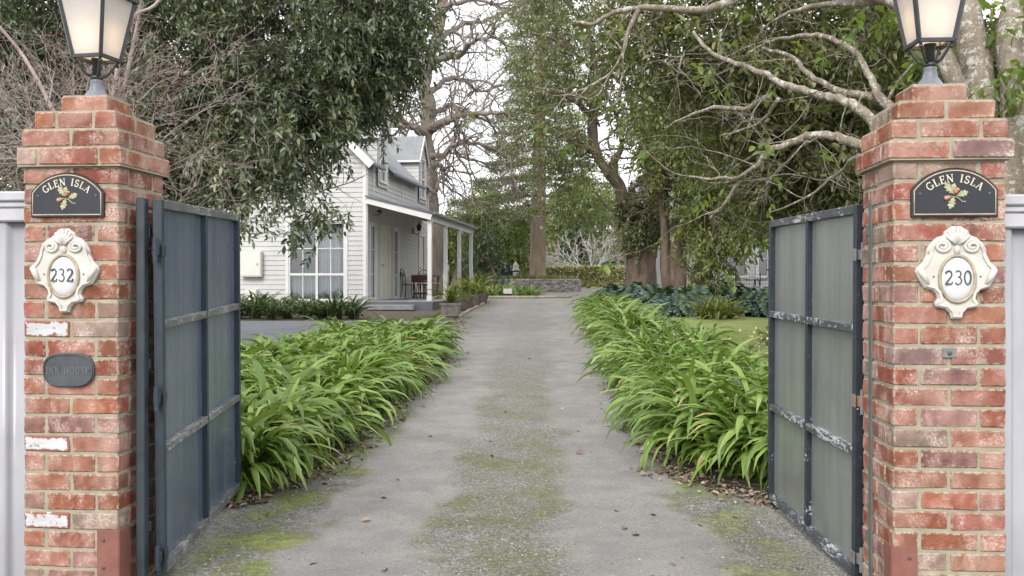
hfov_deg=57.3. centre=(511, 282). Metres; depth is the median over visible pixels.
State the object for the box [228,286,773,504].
ground
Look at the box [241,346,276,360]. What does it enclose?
agapanthus clump
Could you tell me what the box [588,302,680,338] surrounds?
agapanthus clump
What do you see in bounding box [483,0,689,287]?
forked tree
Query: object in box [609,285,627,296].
lobed plant
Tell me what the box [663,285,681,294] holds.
lobed plant
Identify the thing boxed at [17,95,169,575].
brick pillar
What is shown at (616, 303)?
agapanthus clump
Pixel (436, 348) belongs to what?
agapanthus clump
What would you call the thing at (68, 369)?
oval iron plaque
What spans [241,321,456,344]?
parking court
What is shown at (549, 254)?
distant tree
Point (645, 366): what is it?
agapanthus clump
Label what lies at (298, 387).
agapanthus clump
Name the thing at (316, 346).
agapanthus clump
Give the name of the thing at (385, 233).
door
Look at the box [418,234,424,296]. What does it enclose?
door
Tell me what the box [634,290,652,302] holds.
lobed plant
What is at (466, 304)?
planter pot
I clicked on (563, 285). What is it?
stone wall
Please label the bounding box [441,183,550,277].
garden tree
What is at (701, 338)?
agapanthus clump
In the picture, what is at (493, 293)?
strap leaf clump
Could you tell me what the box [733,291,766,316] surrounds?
lobed plant
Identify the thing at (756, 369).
agapanthus clump
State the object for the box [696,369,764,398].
agapanthus clump
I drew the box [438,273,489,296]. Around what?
potted agapanthus
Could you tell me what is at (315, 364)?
agapanthus clump
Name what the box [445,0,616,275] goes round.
bunya pine
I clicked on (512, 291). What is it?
strap leaf clump
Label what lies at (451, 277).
distant tree
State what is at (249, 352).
agapanthus clump
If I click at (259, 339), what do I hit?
agapanthus clump
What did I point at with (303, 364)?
agapanthus clump
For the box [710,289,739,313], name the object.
lobed plant
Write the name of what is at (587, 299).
agapanthus clump
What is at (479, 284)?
potted agapanthus
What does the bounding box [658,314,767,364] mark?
lawn
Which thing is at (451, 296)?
potted agapanthus
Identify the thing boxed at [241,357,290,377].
agapanthus clump
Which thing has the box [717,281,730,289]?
lobed plant
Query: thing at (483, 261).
garden shrub
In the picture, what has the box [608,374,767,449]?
agapanthus clump
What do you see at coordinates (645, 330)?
agapanthus clump
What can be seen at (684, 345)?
agapanthus clump
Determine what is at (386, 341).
agapanthus clump
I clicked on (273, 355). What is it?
agapanthus clump
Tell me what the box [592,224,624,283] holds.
bare fruit tree
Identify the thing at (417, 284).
iron chair
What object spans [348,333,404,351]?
agapanthus clump
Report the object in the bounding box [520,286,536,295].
strap leaf clump
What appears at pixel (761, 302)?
lobed plant
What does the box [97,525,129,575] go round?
corner guard
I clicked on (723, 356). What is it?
agapanthus clump
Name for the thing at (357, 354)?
agapanthus clump
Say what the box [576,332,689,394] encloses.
agapanthus clump
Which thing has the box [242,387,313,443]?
agapanthus clump
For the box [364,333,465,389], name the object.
agapanthus clump
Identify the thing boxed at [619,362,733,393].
agapanthus clump
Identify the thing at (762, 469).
agapanthus clump
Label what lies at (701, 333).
agapanthus clump
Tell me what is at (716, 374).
agapanthus clump
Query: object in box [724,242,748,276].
window
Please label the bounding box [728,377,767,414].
agapanthus clump
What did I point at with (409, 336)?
agapanthus clump
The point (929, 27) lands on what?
pillar lantern
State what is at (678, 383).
agapanthus clump
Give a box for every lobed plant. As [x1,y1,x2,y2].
[588,284,618,297]
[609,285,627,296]
[617,282,649,299]
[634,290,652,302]
[642,290,672,315]
[646,284,659,290]
[654,293,696,317]
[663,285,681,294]
[670,289,706,315]
[673,286,691,291]
[690,285,714,302]
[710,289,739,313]
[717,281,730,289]
[720,282,750,292]
[724,291,756,315]
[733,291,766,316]
[740,288,767,316]
[742,286,761,293]
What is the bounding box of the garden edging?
[458,299,490,317]
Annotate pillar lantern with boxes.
[57,0,139,94]
[893,0,965,83]
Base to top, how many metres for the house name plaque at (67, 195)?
0.213 m
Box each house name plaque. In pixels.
[31,173,104,217]
[910,168,997,216]
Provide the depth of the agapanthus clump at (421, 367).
11.21 m
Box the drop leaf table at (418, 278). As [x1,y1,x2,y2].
[411,275,440,298]
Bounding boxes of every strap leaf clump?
[240,290,280,318]
[240,294,263,315]
[240,297,255,318]
[245,290,282,315]
[247,299,290,319]
[263,298,302,318]
[266,292,300,314]
[284,295,315,315]
[285,294,330,318]
[297,298,328,314]
[305,300,337,318]
[311,293,367,319]
[327,294,376,318]
[331,297,370,315]
[484,284,504,295]
[491,282,512,295]
[495,281,519,295]
[500,286,522,295]
[509,285,533,295]
[515,282,535,295]
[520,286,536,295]
[527,285,547,295]
[682,295,729,318]
[696,292,742,319]
[714,299,749,318]
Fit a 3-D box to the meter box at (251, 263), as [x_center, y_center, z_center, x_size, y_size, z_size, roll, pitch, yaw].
[-7.309,-0.520,26.290,0.600,0.720,0.182,0,0,7]
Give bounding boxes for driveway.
[150,288,863,575]
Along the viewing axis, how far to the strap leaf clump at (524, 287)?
38.91 m
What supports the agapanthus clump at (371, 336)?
on the ground at (407, 315)
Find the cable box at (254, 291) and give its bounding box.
[245,289,261,302]
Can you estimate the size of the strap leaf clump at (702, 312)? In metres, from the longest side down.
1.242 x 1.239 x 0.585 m
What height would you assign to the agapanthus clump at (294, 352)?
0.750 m
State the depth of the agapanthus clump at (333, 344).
11.32 m
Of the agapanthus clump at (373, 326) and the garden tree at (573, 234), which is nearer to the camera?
the agapanthus clump at (373, 326)
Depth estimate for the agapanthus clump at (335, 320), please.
14.31 m
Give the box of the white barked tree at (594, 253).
[546,228,624,287]
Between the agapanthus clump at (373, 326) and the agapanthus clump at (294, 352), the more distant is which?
the agapanthus clump at (373, 326)
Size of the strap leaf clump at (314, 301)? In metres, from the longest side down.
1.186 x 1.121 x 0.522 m
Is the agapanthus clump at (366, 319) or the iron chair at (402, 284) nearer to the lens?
the agapanthus clump at (366, 319)
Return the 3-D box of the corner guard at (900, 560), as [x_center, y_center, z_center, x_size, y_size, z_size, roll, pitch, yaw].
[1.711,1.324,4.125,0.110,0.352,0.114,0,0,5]
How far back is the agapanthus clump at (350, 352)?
10.75 m
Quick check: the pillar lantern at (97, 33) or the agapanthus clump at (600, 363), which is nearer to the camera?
the pillar lantern at (97, 33)
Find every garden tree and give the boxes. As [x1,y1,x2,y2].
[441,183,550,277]
[441,207,492,285]
[546,167,614,264]
[551,214,602,285]
[576,185,625,265]
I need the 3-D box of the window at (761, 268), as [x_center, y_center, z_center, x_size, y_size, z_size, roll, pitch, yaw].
[10.542,-0.999,39.085,1.400,2.100,0.817,0,0,-3]
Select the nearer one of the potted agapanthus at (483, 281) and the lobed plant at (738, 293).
the lobed plant at (738, 293)
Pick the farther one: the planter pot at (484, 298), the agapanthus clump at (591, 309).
the planter pot at (484, 298)
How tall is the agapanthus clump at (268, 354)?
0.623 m
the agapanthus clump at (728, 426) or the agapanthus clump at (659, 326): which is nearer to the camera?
the agapanthus clump at (728, 426)
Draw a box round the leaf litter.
[220,316,801,575]
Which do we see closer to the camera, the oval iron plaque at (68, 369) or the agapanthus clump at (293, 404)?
the oval iron plaque at (68, 369)
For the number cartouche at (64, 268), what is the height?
0.401 m
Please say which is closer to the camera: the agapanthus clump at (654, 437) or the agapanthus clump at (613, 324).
the agapanthus clump at (654, 437)
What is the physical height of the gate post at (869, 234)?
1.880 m
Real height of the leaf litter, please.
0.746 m
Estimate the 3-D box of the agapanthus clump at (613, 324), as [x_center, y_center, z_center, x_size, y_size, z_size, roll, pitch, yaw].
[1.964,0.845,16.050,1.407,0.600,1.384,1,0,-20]
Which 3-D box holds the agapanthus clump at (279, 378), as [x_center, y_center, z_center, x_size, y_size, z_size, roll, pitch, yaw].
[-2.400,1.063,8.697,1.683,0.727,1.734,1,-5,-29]
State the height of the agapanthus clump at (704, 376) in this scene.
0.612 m
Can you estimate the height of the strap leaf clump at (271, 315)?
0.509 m
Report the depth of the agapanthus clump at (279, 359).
9.52 m
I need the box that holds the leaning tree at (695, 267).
[630,20,744,288]
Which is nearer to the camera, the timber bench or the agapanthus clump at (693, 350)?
the agapanthus clump at (693, 350)
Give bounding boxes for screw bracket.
[942,348,955,357]
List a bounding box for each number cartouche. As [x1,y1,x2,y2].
[29,228,100,312]
[915,226,997,318]
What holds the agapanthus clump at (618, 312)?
on the ground at (407, 315)
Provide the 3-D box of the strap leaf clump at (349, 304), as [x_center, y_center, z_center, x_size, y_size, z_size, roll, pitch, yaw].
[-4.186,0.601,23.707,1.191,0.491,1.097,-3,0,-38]
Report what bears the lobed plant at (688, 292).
on the ground at (407, 315)
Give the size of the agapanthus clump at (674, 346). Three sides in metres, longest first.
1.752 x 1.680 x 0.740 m
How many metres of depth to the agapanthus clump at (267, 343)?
10.89 m
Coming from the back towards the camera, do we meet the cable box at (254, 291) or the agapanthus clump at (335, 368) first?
the cable box at (254, 291)
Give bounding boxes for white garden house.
[619,180,768,288]
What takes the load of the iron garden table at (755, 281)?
on the ground at (407, 315)
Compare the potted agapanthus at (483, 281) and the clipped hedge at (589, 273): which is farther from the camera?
the clipped hedge at (589, 273)
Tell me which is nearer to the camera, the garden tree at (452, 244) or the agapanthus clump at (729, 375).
the agapanthus clump at (729, 375)
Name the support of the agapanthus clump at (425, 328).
on the ground at (407, 315)
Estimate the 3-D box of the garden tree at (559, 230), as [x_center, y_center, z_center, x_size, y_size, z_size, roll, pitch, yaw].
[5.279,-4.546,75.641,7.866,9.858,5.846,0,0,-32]
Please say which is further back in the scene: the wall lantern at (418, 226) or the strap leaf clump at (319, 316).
the wall lantern at (418, 226)
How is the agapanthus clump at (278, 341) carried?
on the ground at (407, 315)
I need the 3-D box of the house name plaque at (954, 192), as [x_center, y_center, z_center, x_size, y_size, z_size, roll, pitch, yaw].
[1.915,-0.391,4.053,0.364,0.213,0.029,0,0,5]
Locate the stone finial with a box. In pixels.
[511,261,519,275]
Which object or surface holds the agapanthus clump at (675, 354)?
on the ground at (407, 315)
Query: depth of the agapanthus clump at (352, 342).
12.14 m
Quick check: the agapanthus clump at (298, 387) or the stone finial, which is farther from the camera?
the stone finial
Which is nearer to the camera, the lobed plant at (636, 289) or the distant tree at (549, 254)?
the lobed plant at (636, 289)
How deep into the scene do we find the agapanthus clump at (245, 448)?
6.71 m
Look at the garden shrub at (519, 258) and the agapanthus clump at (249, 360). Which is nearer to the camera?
the agapanthus clump at (249, 360)
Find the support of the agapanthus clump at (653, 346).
on the ground at (407, 315)
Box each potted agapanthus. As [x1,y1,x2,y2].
[424,279,475,301]
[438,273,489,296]
[452,268,492,294]
[464,271,503,292]
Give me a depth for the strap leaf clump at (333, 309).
22.37 m
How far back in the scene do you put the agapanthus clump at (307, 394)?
7.91 m
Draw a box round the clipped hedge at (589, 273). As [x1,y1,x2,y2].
[520,264,625,287]
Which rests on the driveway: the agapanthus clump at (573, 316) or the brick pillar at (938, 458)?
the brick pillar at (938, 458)
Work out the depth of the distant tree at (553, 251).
89.72 m
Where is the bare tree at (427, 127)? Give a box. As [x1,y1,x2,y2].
[387,0,586,295]
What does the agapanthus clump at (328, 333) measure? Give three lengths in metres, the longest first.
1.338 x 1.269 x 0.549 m
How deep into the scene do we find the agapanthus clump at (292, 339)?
12.36 m
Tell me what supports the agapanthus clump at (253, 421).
on the ground at (407, 315)
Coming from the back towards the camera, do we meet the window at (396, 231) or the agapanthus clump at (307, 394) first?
the window at (396, 231)
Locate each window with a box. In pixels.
[285,219,348,302]
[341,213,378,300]
[393,227,400,298]
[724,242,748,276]
[756,240,768,276]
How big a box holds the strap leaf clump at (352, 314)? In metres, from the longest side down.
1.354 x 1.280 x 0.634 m
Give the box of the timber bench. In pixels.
[422,284,438,298]
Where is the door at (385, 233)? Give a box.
[380,225,389,298]
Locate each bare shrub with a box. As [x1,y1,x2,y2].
[0,0,311,229]
[525,231,604,281]
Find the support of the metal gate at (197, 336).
attached to the gate post at (143, 367)
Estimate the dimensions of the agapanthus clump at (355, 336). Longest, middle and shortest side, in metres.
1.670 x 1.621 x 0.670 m
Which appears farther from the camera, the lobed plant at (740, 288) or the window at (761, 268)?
the window at (761, 268)
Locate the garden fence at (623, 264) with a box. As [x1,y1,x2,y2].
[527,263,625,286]
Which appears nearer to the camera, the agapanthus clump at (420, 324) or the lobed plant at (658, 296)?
the agapanthus clump at (420, 324)
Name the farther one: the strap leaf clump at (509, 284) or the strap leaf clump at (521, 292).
the strap leaf clump at (509, 284)
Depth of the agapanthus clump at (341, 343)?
11.43 m
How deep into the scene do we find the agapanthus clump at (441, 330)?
14.13 m
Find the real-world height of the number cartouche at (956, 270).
0.401 m
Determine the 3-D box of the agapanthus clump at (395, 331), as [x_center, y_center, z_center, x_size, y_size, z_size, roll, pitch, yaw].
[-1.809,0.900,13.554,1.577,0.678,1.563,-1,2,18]
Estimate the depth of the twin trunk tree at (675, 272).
27.16 m
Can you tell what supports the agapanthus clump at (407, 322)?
on the ground at (407, 315)
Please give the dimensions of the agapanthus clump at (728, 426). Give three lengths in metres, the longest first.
1.496 x 1.472 x 0.639 m
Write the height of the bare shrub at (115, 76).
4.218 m
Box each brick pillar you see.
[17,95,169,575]
[856,83,1014,575]
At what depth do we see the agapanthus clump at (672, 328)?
15.19 m
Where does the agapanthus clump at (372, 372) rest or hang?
on the ground at (407, 315)
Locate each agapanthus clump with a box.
[231,397,289,492]
[234,403,352,503]
[241,332,330,360]
[241,334,293,351]
[241,341,298,355]
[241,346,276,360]
[241,347,276,367]
[241,347,318,368]
[241,355,377,442]
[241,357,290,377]
[241,358,326,398]
[241,358,372,487]
[241,362,279,375]
[241,362,391,460]
[241,378,342,445]
[241,381,331,493]
[241,390,344,465]
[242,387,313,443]
[243,354,321,385]
[244,334,319,346]
[246,353,340,372]
[247,384,338,444]
[248,360,333,380]
[250,332,347,345]
[252,342,321,363]
[260,346,341,363]
[263,339,363,352]
[263,355,403,408]
[265,332,337,342]
[266,339,335,350]
[266,359,343,394]
[270,332,351,350]
[280,333,312,349]
[281,341,370,361]
[281,342,422,416]
[286,331,357,342]
[287,324,344,338]
[292,332,376,348]
[292,355,411,426]
[298,316,359,335]
[299,337,381,350]
[300,319,380,335]
[300,334,396,401]
[302,346,421,398]
[303,327,395,350]
[308,325,359,343]
[314,338,404,371]
[320,322,397,339]
[322,348,433,405]
[325,344,405,396]
[327,330,427,377]
[331,330,424,369]
[333,316,390,324]
[344,324,428,341]
[345,327,436,362]
[347,318,403,337]
[347,345,442,396]
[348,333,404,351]
[351,315,430,334]
[353,315,453,358]
[357,335,427,383]
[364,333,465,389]
[372,315,459,354]
[387,319,462,366]
[390,318,450,330]
[404,333,446,375]
[412,311,466,352]
[412,315,470,361]
[568,293,622,309]
[568,295,619,321]
[569,295,630,328]
[570,288,618,318]
[570,302,647,336]
[571,296,625,318]
[575,302,647,343]
[575,307,670,352]
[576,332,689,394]
[578,299,642,317]
[579,321,671,364]
[580,292,639,308]
[580,323,683,375]
[580,331,682,385]
[582,304,658,334]
[583,324,673,358]
[584,304,660,332]
[586,314,653,347]
[588,293,647,307]
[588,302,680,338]
[591,299,658,331]
[591,327,689,373]
[594,333,711,395]
[598,362,720,426]
[599,347,712,392]
[602,310,664,333]
[602,333,702,378]
[602,351,754,444]
[604,350,726,396]
[604,367,736,442]
[605,373,767,475]
[606,299,653,313]
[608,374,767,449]
[610,316,685,347]
[612,354,715,399]
[613,332,745,387]
[619,314,694,328]
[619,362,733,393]
[630,320,720,336]
[632,327,721,342]
[639,321,708,333]
[642,391,767,487]
[643,315,699,331]
[643,322,754,353]
[643,358,762,437]
[644,315,746,351]
[644,335,729,350]
[645,326,716,351]
[646,337,767,379]
[646,361,767,464]
[651,350,706,361]
[654,311,674,327]
[659,336,743,358]
[666,360,767,378]
[675,349,758,372]
[676,363,767,382]
[678,347,765,366]
[681,366,767,410]
[690,348,767,366]
[692,387,767,488]
[695,373,767,384]
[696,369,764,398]
[707,345,767,379]
[708,410,767,492]
[710,363,767,384]
[726,365,767,385]
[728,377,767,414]
[734,414,767,475]
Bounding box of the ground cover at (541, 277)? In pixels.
[497,275,576,278]
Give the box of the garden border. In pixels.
[441,295,571,297]
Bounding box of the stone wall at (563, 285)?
[489,279,580,291]
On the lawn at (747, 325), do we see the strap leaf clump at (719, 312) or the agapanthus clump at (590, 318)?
the strap leaf clump at (719, 312)
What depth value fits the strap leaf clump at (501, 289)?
37.87 m
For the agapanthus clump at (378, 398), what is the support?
on the ground at (407, 315)
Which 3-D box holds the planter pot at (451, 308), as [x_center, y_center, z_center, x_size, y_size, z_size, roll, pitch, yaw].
[-1.532,0.662,23.400,0.470,0.343,0.470,0,0,7]
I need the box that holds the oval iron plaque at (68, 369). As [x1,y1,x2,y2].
[43,353,94,386]
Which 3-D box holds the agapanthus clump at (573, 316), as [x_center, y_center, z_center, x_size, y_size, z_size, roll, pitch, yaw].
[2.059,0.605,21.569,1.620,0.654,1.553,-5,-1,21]
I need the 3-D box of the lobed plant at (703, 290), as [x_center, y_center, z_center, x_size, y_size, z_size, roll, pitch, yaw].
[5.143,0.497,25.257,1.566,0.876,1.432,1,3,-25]
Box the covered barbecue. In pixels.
[499,264,519,275]
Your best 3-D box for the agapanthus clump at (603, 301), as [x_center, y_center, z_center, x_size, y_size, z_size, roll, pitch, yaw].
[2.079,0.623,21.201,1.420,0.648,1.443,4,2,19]
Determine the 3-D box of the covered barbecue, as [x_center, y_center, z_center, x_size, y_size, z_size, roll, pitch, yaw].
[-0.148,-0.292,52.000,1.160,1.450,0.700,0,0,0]
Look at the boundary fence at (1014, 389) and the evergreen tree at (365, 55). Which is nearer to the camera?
the boundary fence at (1014, 389)
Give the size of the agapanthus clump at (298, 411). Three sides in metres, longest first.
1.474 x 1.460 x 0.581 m
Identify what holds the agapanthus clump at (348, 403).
on the ground at (407, 315)
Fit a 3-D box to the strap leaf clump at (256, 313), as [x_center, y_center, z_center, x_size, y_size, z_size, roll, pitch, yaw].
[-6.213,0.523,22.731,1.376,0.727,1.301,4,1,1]
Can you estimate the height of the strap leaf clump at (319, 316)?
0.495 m
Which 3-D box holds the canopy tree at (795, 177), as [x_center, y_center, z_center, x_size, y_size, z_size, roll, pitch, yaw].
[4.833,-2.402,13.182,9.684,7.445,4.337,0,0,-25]
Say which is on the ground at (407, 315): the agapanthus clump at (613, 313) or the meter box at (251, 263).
the agapanthus clump at (613, 313)
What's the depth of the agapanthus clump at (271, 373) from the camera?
8.63 m
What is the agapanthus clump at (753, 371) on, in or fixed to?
on the ground at (407, 315)
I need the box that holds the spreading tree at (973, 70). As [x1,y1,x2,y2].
[455,0,1023,340]
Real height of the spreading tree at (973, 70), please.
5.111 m
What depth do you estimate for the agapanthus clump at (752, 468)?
6.95 m
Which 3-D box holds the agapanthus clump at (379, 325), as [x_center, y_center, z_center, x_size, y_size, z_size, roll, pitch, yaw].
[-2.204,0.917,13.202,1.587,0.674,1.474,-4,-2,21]
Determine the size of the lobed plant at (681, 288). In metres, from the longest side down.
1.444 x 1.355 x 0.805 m
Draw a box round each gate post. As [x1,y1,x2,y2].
[136,197,151,575]
[866,202,873,575]
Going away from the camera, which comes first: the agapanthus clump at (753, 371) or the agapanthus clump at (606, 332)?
the agapanthus clump at (753, 371)
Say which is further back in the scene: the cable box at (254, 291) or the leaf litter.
the cable box at (254, 291)
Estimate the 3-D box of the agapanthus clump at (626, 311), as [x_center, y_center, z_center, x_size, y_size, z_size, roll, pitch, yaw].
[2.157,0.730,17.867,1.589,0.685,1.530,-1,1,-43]
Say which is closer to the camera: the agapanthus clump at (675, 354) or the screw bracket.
the screw bracket
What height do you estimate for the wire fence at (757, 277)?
1.000 m
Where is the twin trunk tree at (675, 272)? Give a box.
[572,65,777,291]
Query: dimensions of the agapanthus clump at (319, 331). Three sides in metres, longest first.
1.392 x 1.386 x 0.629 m
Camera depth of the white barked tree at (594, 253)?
61.26 m
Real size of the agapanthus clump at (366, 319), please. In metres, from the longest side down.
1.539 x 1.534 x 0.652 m
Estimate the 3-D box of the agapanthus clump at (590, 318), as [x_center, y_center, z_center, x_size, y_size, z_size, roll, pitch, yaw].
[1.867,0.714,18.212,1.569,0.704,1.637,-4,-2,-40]
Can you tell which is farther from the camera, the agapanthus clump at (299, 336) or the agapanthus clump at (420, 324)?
the agapanthus clump at (420, 324)
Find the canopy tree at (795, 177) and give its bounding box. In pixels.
[532,0,1000,257]
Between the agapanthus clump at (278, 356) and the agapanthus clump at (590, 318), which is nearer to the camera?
the agapanthus clump at (278, 356)
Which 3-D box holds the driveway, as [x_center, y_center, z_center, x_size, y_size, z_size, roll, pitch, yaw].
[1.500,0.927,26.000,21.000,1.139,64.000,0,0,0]
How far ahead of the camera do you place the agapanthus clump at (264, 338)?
11.89 m
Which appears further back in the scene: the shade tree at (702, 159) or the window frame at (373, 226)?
the window frame at (373, 226)
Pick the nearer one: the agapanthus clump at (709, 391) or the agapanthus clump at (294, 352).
the agapanthus clump at (709, 391)
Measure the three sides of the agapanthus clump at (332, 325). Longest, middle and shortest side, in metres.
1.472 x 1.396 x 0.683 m
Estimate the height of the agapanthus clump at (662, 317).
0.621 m
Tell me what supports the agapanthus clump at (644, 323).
on the ground at (407, 315)
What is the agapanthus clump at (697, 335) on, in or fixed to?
on the ground at (407, 315)
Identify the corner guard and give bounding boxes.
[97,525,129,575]
[884,540,916,575]
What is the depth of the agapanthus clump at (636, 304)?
20.41 m
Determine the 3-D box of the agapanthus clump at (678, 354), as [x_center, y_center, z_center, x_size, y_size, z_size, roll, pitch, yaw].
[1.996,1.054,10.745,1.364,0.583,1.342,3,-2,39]
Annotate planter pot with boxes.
[440,302,461,315]
[457,297,473,309]
[468,295,481,306]
[477,293,488,303]
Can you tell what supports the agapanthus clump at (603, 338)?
on the ground at (407, 315)
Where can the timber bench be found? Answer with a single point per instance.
(424, 288)
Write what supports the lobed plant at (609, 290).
on the ground at (407, 315)
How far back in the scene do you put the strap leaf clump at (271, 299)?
23.59 m
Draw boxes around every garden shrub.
[452,218,522,292]
[468,219,530,280]
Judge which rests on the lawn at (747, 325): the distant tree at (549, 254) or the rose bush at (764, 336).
the rose bush at (764, 336)
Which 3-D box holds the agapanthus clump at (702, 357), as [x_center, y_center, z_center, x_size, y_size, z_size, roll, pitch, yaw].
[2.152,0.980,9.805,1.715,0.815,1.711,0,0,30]
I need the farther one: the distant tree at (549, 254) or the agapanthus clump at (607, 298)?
the distant tree at (549, 254)
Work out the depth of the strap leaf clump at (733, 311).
22.62 m
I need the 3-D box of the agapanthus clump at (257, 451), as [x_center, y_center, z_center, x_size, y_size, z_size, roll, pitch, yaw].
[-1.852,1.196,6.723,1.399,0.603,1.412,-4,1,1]
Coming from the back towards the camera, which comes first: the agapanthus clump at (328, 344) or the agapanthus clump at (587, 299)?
the agapanthus clump at (587, 299)
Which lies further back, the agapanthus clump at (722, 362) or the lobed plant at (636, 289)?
the lobed plant at (636, 289)
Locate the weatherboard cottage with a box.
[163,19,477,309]
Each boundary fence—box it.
[0,191,25,575]
[1004,194,1023,575]
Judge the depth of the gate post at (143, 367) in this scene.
4.56 m
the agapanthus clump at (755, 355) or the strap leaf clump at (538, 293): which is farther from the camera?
the strap leaf clump at (538, 293)
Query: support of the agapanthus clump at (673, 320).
on the ground at (407, 315)
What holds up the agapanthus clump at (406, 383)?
on the ground at (407, 315)
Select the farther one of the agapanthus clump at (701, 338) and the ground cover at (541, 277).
the ground cover at (541, 277)
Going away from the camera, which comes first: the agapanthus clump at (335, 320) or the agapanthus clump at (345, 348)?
the agapanthus clump at (345, 348)
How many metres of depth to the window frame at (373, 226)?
26.63 m
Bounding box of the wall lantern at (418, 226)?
[413,223,421,234]
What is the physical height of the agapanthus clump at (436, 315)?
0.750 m
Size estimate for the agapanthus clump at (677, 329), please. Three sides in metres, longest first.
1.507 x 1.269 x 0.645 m
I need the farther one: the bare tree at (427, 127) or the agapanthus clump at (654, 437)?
the bare tree at (427, 127)
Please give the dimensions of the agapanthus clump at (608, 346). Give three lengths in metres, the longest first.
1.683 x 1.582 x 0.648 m
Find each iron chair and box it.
[400,269,416,298]
[415,269,426,297]
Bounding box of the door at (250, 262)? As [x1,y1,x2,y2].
[241,253,259,275]
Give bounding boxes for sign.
[503,289,511,295]
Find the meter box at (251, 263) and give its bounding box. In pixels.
[240,251,262,276]
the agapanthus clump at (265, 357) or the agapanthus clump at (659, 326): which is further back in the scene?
the agapanthus clump at (659, 326)
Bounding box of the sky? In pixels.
[0,0,1001,231]
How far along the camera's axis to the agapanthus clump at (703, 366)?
8.45 m
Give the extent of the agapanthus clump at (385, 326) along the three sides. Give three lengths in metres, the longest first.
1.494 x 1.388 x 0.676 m
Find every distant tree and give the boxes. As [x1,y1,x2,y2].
[448,268,484,285]
[462,268,491,284]
[497,218,566,262]
[548,224,604,262]
[572,226,625,264]
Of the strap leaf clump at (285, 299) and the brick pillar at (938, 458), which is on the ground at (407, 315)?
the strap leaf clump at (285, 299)
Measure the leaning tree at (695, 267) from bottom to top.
10.033 m
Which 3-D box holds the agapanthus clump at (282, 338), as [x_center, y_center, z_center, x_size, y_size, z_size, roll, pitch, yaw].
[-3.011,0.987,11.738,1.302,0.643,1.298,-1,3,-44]
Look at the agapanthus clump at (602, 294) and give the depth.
22.61 m
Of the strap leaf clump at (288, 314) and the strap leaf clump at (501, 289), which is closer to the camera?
the strap leaf clump at (288, 314)
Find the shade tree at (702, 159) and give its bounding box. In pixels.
[645,1,998,278]
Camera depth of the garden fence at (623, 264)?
79.98 m
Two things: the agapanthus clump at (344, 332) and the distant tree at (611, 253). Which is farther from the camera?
the distant tree at (611, 253)
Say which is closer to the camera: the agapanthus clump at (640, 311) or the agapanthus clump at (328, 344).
the agapanthus clump at (328, 344)
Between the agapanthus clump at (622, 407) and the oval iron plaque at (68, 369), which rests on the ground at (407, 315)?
the agapanthus clump at (622, 407)
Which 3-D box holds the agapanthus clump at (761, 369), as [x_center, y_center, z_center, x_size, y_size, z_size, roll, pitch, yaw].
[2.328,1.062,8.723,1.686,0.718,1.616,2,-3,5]
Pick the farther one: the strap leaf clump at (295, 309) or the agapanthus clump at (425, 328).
the strap leaf clump at (295, 309)
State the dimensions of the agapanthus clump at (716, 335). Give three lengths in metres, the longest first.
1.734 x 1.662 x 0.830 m
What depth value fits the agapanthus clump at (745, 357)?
9.89 m
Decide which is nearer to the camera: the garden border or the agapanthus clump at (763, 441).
the agapanthus clump at (763, 441)
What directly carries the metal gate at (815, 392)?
attached to the brick pillar at (938, 458)
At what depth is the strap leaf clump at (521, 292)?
37.60 m
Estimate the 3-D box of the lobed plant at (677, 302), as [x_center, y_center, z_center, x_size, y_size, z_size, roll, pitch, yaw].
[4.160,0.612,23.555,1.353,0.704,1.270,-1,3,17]
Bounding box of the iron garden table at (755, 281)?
[745,279,766,286]
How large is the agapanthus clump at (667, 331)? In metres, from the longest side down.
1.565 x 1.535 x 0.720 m
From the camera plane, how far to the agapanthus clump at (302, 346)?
11.03 m
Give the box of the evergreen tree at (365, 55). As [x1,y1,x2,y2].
[0,0,459,273]
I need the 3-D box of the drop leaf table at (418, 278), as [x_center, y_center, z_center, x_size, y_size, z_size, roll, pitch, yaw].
[-2.807,0.134,30.624,0.750,0.752,1.171,0,0,7]
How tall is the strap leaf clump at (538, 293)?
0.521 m
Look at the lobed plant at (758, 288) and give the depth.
25.31 m
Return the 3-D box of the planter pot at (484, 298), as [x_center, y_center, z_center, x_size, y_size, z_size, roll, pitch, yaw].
[-0.967,0.508,29.800,0.480,0.360,0.480,0,0,7]
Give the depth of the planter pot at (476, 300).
27.43 m
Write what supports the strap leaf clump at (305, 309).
on the ground at (407, 315)
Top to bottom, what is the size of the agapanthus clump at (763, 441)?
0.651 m
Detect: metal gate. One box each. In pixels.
[152,199,241,575]
[768,204,863,575]
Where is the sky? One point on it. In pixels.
(601, 131)
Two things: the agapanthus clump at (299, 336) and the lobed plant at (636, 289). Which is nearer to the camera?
the agapanthus clump at (299, 336)
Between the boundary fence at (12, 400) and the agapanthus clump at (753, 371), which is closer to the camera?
the boundary fence at (12, 400)
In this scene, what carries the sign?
on the driveway
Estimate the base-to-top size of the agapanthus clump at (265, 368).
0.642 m
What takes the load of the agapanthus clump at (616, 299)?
on the ground at (407, 315)
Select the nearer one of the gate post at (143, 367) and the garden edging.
the gate post at (143, 367)
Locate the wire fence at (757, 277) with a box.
[711,273,768,287]
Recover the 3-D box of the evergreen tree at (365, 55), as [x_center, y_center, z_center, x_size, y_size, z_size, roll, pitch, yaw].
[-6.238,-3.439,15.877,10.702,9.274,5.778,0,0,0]
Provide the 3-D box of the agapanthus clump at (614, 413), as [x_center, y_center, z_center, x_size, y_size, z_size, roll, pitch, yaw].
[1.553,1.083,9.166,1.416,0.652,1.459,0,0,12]

